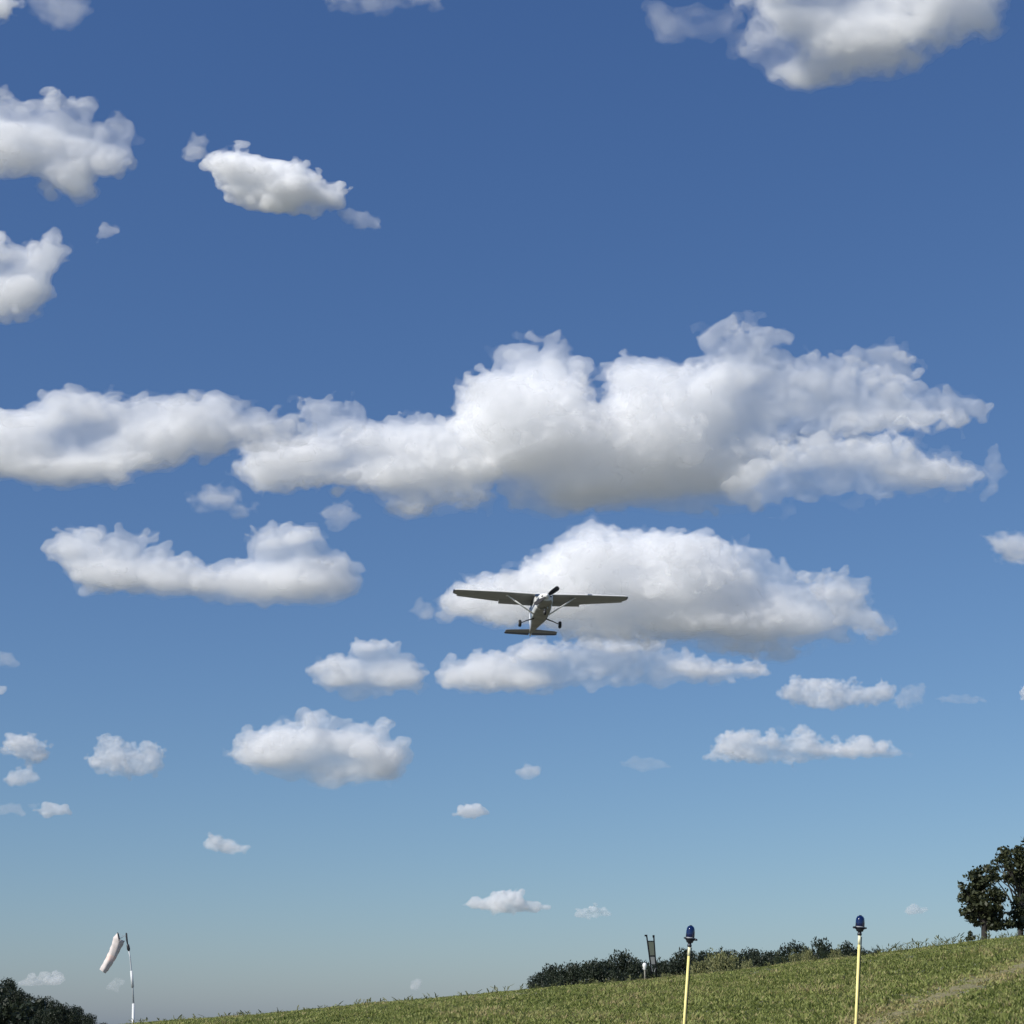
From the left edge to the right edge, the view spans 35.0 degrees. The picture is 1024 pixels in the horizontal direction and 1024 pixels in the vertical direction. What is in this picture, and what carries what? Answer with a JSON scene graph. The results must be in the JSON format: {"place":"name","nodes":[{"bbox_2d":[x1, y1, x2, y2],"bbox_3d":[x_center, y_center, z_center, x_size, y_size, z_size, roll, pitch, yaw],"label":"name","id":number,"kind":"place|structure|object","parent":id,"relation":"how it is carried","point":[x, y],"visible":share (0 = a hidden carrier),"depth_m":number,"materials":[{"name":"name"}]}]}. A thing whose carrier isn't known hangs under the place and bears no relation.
{"place":"outdoors","nodes":[
{"label":"outdoors","id":0,"kind":"place"},
{"bbox_2d":[0,0,1023,1023],"label":"sky","id":1,"kind":"structure","parent":0,"point":[322,323],"materials":[{"name":"blue"}]},
{"bbox_2d":[453,586,627,635],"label":"aeroplane","id":2,"kind":"object","parent":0,"point":[540,605],"visible":1,"depth_m":102.22,"materials":[{"name":"white paint"}]},
{"bbox_2d":[126,935,1023,1023],"bbox_3d":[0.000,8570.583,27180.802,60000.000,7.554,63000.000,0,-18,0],"label":"ground","id":3,"kind":"structure","parent":0,"point":[855,972],"depth_m":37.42,"materials":[{"name":"green plant"}]},
{"bbox_2d":[0,977,14,992],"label":"tree","id":4,"kind":"object","parent":3,"relation":"on","point":[8,981],"visible":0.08,"depth_m":169.15,"materials":[{"name":"green plant"}]},
{"bbox_2d":[0,981,25,1023],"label":"tree","id":5,"kind":"object","parent":3,"relation":"on","point":[8,989],"visible":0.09,"depth_m":154.77,"materials":[{"name":"green plant"}]},
{"bbox_2d":[0,987,34,1023],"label":"tree","id":6,"kind":"object","parent":3,"relation":"on","point":[16,994],"visible":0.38,"depth_m":145.49,"materials":[{"name":"green plant"}]},
{"bbox_2d":[24,992,39,1022],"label":"tree","id":7,"kind":"object","parent":3,"relation":"on","point":[26,998],"visible":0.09,"depth_m":153.93,"materials":[{"name":"green plant"}]},
{"bbox_2d":[20,995,54,1021],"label":"tree","id":8,"kind":"object","parent":3,"relation":"on","point":[41,1004],"visible":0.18,"depth_m":153.79,"materials":[{"name":"green plant"}]},
{"bbox_2d":[0,986,78,1023],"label":"undergrowth","id":9,"kind":"object","parent":3,"relation":"on","point":[19,1013],"visible":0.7,"depth_m":142.54,"materials":[{"name":"green plant"}]},
{"bbox_2d":[29,999,65,1023],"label":"tree","id":10,"kind":"object","parent":3,"relation":"on","point":[41,1014],"visible":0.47,"depth_m":137.97,"materials":[{"name":"green plant"}]},
{"bbox_2d":[44,1002,78,1023],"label":"tree","id":11,"kind":"object","parent":3,"relation":"on","point":[71,1017],"visible":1,"depth_m":135.36,"materials":[{"name":"green plant"}]},
{"bbox_2d":[62,1004,84,1020],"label":"tree","id":12,"kind":"object","parent":3,"relation":"on","point":[81,1010],"visible":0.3,"depth_m":145.36,"materials":[{"name":"green plant"}]},
{"bbox_2d":[66,1012,96,1023],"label":"tree","id":13,"kind":"object","parent":3,"relation":"on","point":[80,1017],"visible":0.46,"depth_m":137.76,"materials":[{"name":"green plant"}]},
{"bbox_2d":[82,1018,95,1023],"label":"tree","id":14,"kind":"object","parent":3,"relation":"on","point":[88,1021],"visible":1,"depth_m":122.87,"materials":[{"name":"green plant"}]},
{"bbox_2d":[100,932,134,1022],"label":"windsock","id":15,"kind":"object","parent":3,"relation":"on","point":[115,948],"visible":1,"depth_m":100.17,"materials":[{"name":"white fabric"}]},
{"bbox_2d":[525,975,546,988],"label":"tree","id":16,"kind":"object","parent":3,"relation":"on","point":[539,982],"visible":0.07,"depth_m":178.14,"materials":[{"name":"green plant"}]},
{"bbox_2d":[533,963,565,981],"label":"tree","id":17,"kind":"object","parent":3,"relation":"on","point":[545,970],"visible":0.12,"depth_m":191.09,"materials":[{"name":"green plant"}]},
{"bbox_2d":[544,962,581,986],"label":"tree","id":18,"kind":"object","parent":3,"relation":"on","point":[571,975],"visible":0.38,"depth_m":164.04,"materials":[{"name":"green plant"}]},
{"bbox_2d":[131,931,1017,1022],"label":"weeds","id":19,"kind":"object","parent":3,"relation":"on","point":[671,975],"visible":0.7,"depth_m":55.90,"materials":[{"name":"green plant"}]},
{"bbox_2d":[577,961,593,983],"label":"tree","id":20,"kind":"object","parent":3,"relation":"on","point":[583,970],"visible":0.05,"depth_m":177.95,"materials":[{"name":"green plant"}]},
{"bbox_2d":[585,958,608,979],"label":"tree","id":21,"kind":"object","parent":3,"relation":"on","point":[595,962],"visible":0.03,"depth_m":191.89,"materials":[{"name":"green plant"}]},
{"bbox_2d":[582,961,631,983],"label":"tree","id":22,"kind":"object","parent":3,"relation":"on","point":[598,974],"visible":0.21,"depth_m":164.01,"materials":[{"name":"green plant"}]},
{"bbox_2d":[602,948,643,982],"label":"tree","id":23,"kind":"object","parent":3,"relation":"on","point":[633,969],"visible":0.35,"depth_m":178.24,"materials":[{"name":"green plant"}]},
{"bbox_2d":[619,956,649,979],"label":"tree","id":24,"kind":"object","parent":3,"relation":"on","point":[634,959],"visible":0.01,"depth_m":190.79,"materials":[{"name":"green plant"}]},
{"bbox_2d":[631,965,650,979],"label":"tree","id":25,"kind":"object","parent":3,"relation":"on","point":[648,971],"visible":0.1,"depth_m":164.26,"materials":[{"name":"green plant"}]},
{"bbox_2d":[642,963,646,978],"bbox_3d":[4.657,16.161,56.977,0.163,0.663,0.154,0,-18,0],"label":"white marker","id":26,"kind":"object","parent":3,"relation":"on","point":[644,965],"visible":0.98,"depth_m":56.98,"materials":[{"name":"plastic"}]},
{"bbox_2d":[645,935,656,977],"bbox_3d":[4.998,16.026,58.371,0.429,1.614,0.076,0,-18,0],"label":"post frame","id":27,"kind":"object","parent":3,"relation":"on","point":[651,952],"visible":0.94,"depth_m":58.41,"materials":[{"name":"grey metal"}]},
{"bbox_2d":[652,957,668,977],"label":"tree","id":28,"kind":"object","parent":3,"relation":"on","point":[662,965],"visible":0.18,"depth_m":178.80,"materials":[{"name":"green plant"}]},
{"bbox_2d":[667,948,706,975],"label":"tree","id":29,"kind":"object","parent":3,"relation":"on","point":[682,963],"visible":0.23,"depth_m":164.34,"materials":[{"name":"green plant"}]},
{"bbox_2d":[683,925,696,1023],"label":"taxiway light","id":30,"kind":"object","parent":3,"relation":"on","point":[690,935],"visible":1,"depth_m":21.21,"materials":[{"name":"beige"}]},
{"bbox_2d":[526,949,873,984],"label":"undergrowth","id":31,"kind":"object","parent":3,"relation":"on","point":[848,953],"visible":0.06,"depth_m":187.45,"materials":[{"name":"green plant"}]},
{"bbox_2d":[691,951,710,969],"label":"tree","id":32,"kind":"object","parent":3,"relation":"on","point":[702,957],"visible":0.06,"depth_m":180.01,"materials":[{"name":"green plant"}]},
{"bbox_2d":[690,956,718,973],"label":"bush","id":33,"kind":"object","parent":3,"relation":"on","point":[699,966],"visible":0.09,"depth_m":107.96,"materials":[{"name":"green plant"}]},
{"bbox_2d":[706,947,737,971],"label":"bush","id":34,"kind":"object","parent":3,"relation":"on","point":[719,962],"visible":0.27,"depth_m":111.93,"materials":[{"name":"green plant"}]},
{"bbox_2d":[713,946,736,964],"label":"tree","id":35,"kind":"object","parent":3,"relation":"on","point":[727,953],"visible":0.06,"depth_m":164.82,"materials":[{"name":"green plant"}]},
{"bbox_2d":[721,951,744,970],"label":"bush","id":36,"kind":"object","parent":3,"relation":"on","point":[732,957],"visible":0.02,"depth_m":117.68,"materials":[{"name":"green plant"}]},
{"bbox_2d":[731,952,749,967],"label":"tree","id":37,"kind":"object","parent":3,"relation":"on","point":[741,960],"visible":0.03,"depth_m":178.67,"materials":[{"name":"green plant"}]},
{"bbox_2d":[740,956,754,968],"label":"bush","id":38,"kind":"object","parent":3,"relation":"on","point":[748,965],"visible":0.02,"depth_m":107.68,"materials":[{"name":"green plant"}]},
{"bbox_2d":[741,946,753,962],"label":"tree","id":39,"kind":"object","parent":3,"relation":"on","point":[749,949],"visible":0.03,"depth_m":191.24,"materials":[{"name":"green plant"}]},
{"bbox_2d":[749,949,778,966],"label":"tree","id":40,"kind":"object","parent":3,"relation":"on","point":[756,959],"visible":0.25,"depth_m":163.60,"materials":[{"name":"green plant"}]},
{"bbox_2d":[766,950,779,962],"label":"tree","id":41,"kind":"object","parent":3,"relation":"on","point":[770,952],"visible":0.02,"depth_m":180.73,"materials":[{"name":"green plant"}]},
{"bbox_2d":[767,952,787,965],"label":"bush","id":42,"kind":"object","parent":3,"relation":"on","point":[779,960],"visible":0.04,"depth_m":112.68,"materials":[{"name":"green plant"}]},
{"bbox_2d":[777,939,810,960],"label":"tree","id":43,"kind":"object","parent":3,"relation":"on","point":[797,948],"visible":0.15,"depth_m":191.04,"materials":[{"name":"green plant"}]},
{"bbox_2d":[788,950,802,960],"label":"bush","id":44,"kind":"object","parent":3,"relation":"on","point":[793,958],"visible":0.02,"depth_m":117.60,"materials":[{"name":"green plant"}]},
{"bbox_2d":[801,945,817,960],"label":"bush","id":45,"kind":"object","parent":3,"relation":"on","point":[807,956],"visible":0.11,"depth_m":107.69,"materials":[{"name":"green plant"}]},
{"bbox_2d":[801,936,841,958],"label":"tree","id":46,"kind":"object","parent":3,"relation":"on","point":[821,945],"visible":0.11,"depth_m":180.37,"materials":[{"name":"green plant"}]},
{"bbox_2d":[819,946,831,958],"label":"bush","id":47,"kind":"object","parent":3,"relation":"on","point":[821,955],"visible":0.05,"depth_m":112.85,"materials":[{"name":"green plant"}]},
{"bbox_2d":[829,944,842,956],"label":"bush","id":48,"kind":"object","parent":3,"relation":"on","point":[835,954],"visible":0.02,"depth_m":117.95,"materials":[{"name":"green plant"}]},
{"bbox_2d":[836,940,857,956],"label":"tree","id":49,"kind":"object","parent":3,"relation":"on","point":[847,947],"visible":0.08,"depth_m":190.09,"materials":[{"name":"green plant"}]},
{"bbox_2d":[853,915,866,1023],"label":"taxiway light","id":50,"kind":"object","parent":3,"relation":"on","point":[859,927],"visible":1,"depth_m":20.64,"materials":[{"name":"beige"}]},
{"bbox_2d":[870,946,882,952],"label":"tree","id":51,"kind":"object","parent":3,"relation":"on","point":[875,950],"visible":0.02,"depth_m":180.34,"materials":[{"name":"green plant"}]},
{"bbox_2d":[964,930,975,941],"bbox_3d":[16.134,14.978,57.159,0.398,0.503,0.318,-13,-22,35],"label":"shrub","id":52,"kind":"object","parent":3,"relation":"on","point":[969,935],"visible":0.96,"depth_m":57.12,"materials":[{"name":"green plant"}]},
{"bbox_2d":[956,863,1014,939],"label":"broadleaf tree","id":53,"kind":"object","parent":3,"relation":"on","point":[980,907],"visible":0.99,"depth_m":71.85,"materials":[{"name":"green plant"}]},
{"bbox_2d":[986,838,1023,935],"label":"broadleaf tree","id":54,"kind":"object","parent":3,"relation":"on","point":[1012,877],"visible":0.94,"depth_m":78.32,"materials":[{"name":"green plant"}]},
{"bbox_2d":[1005,893,1023,933],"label":"broadleaf tree","id":55,"kind":"object","parent":3,"relation":"on","point":[1017,911],"visible":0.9,"depth_m":72.79,"materials":[{"name":"green plant"}]},
{"bbox_2d":[867,961,1023,1023],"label":"dirt track","id":56,"kind":"structure","parent":0,"point":[963,986],"depth_m":36.18,"materials":[{"name":"beige soil"}]}
]}

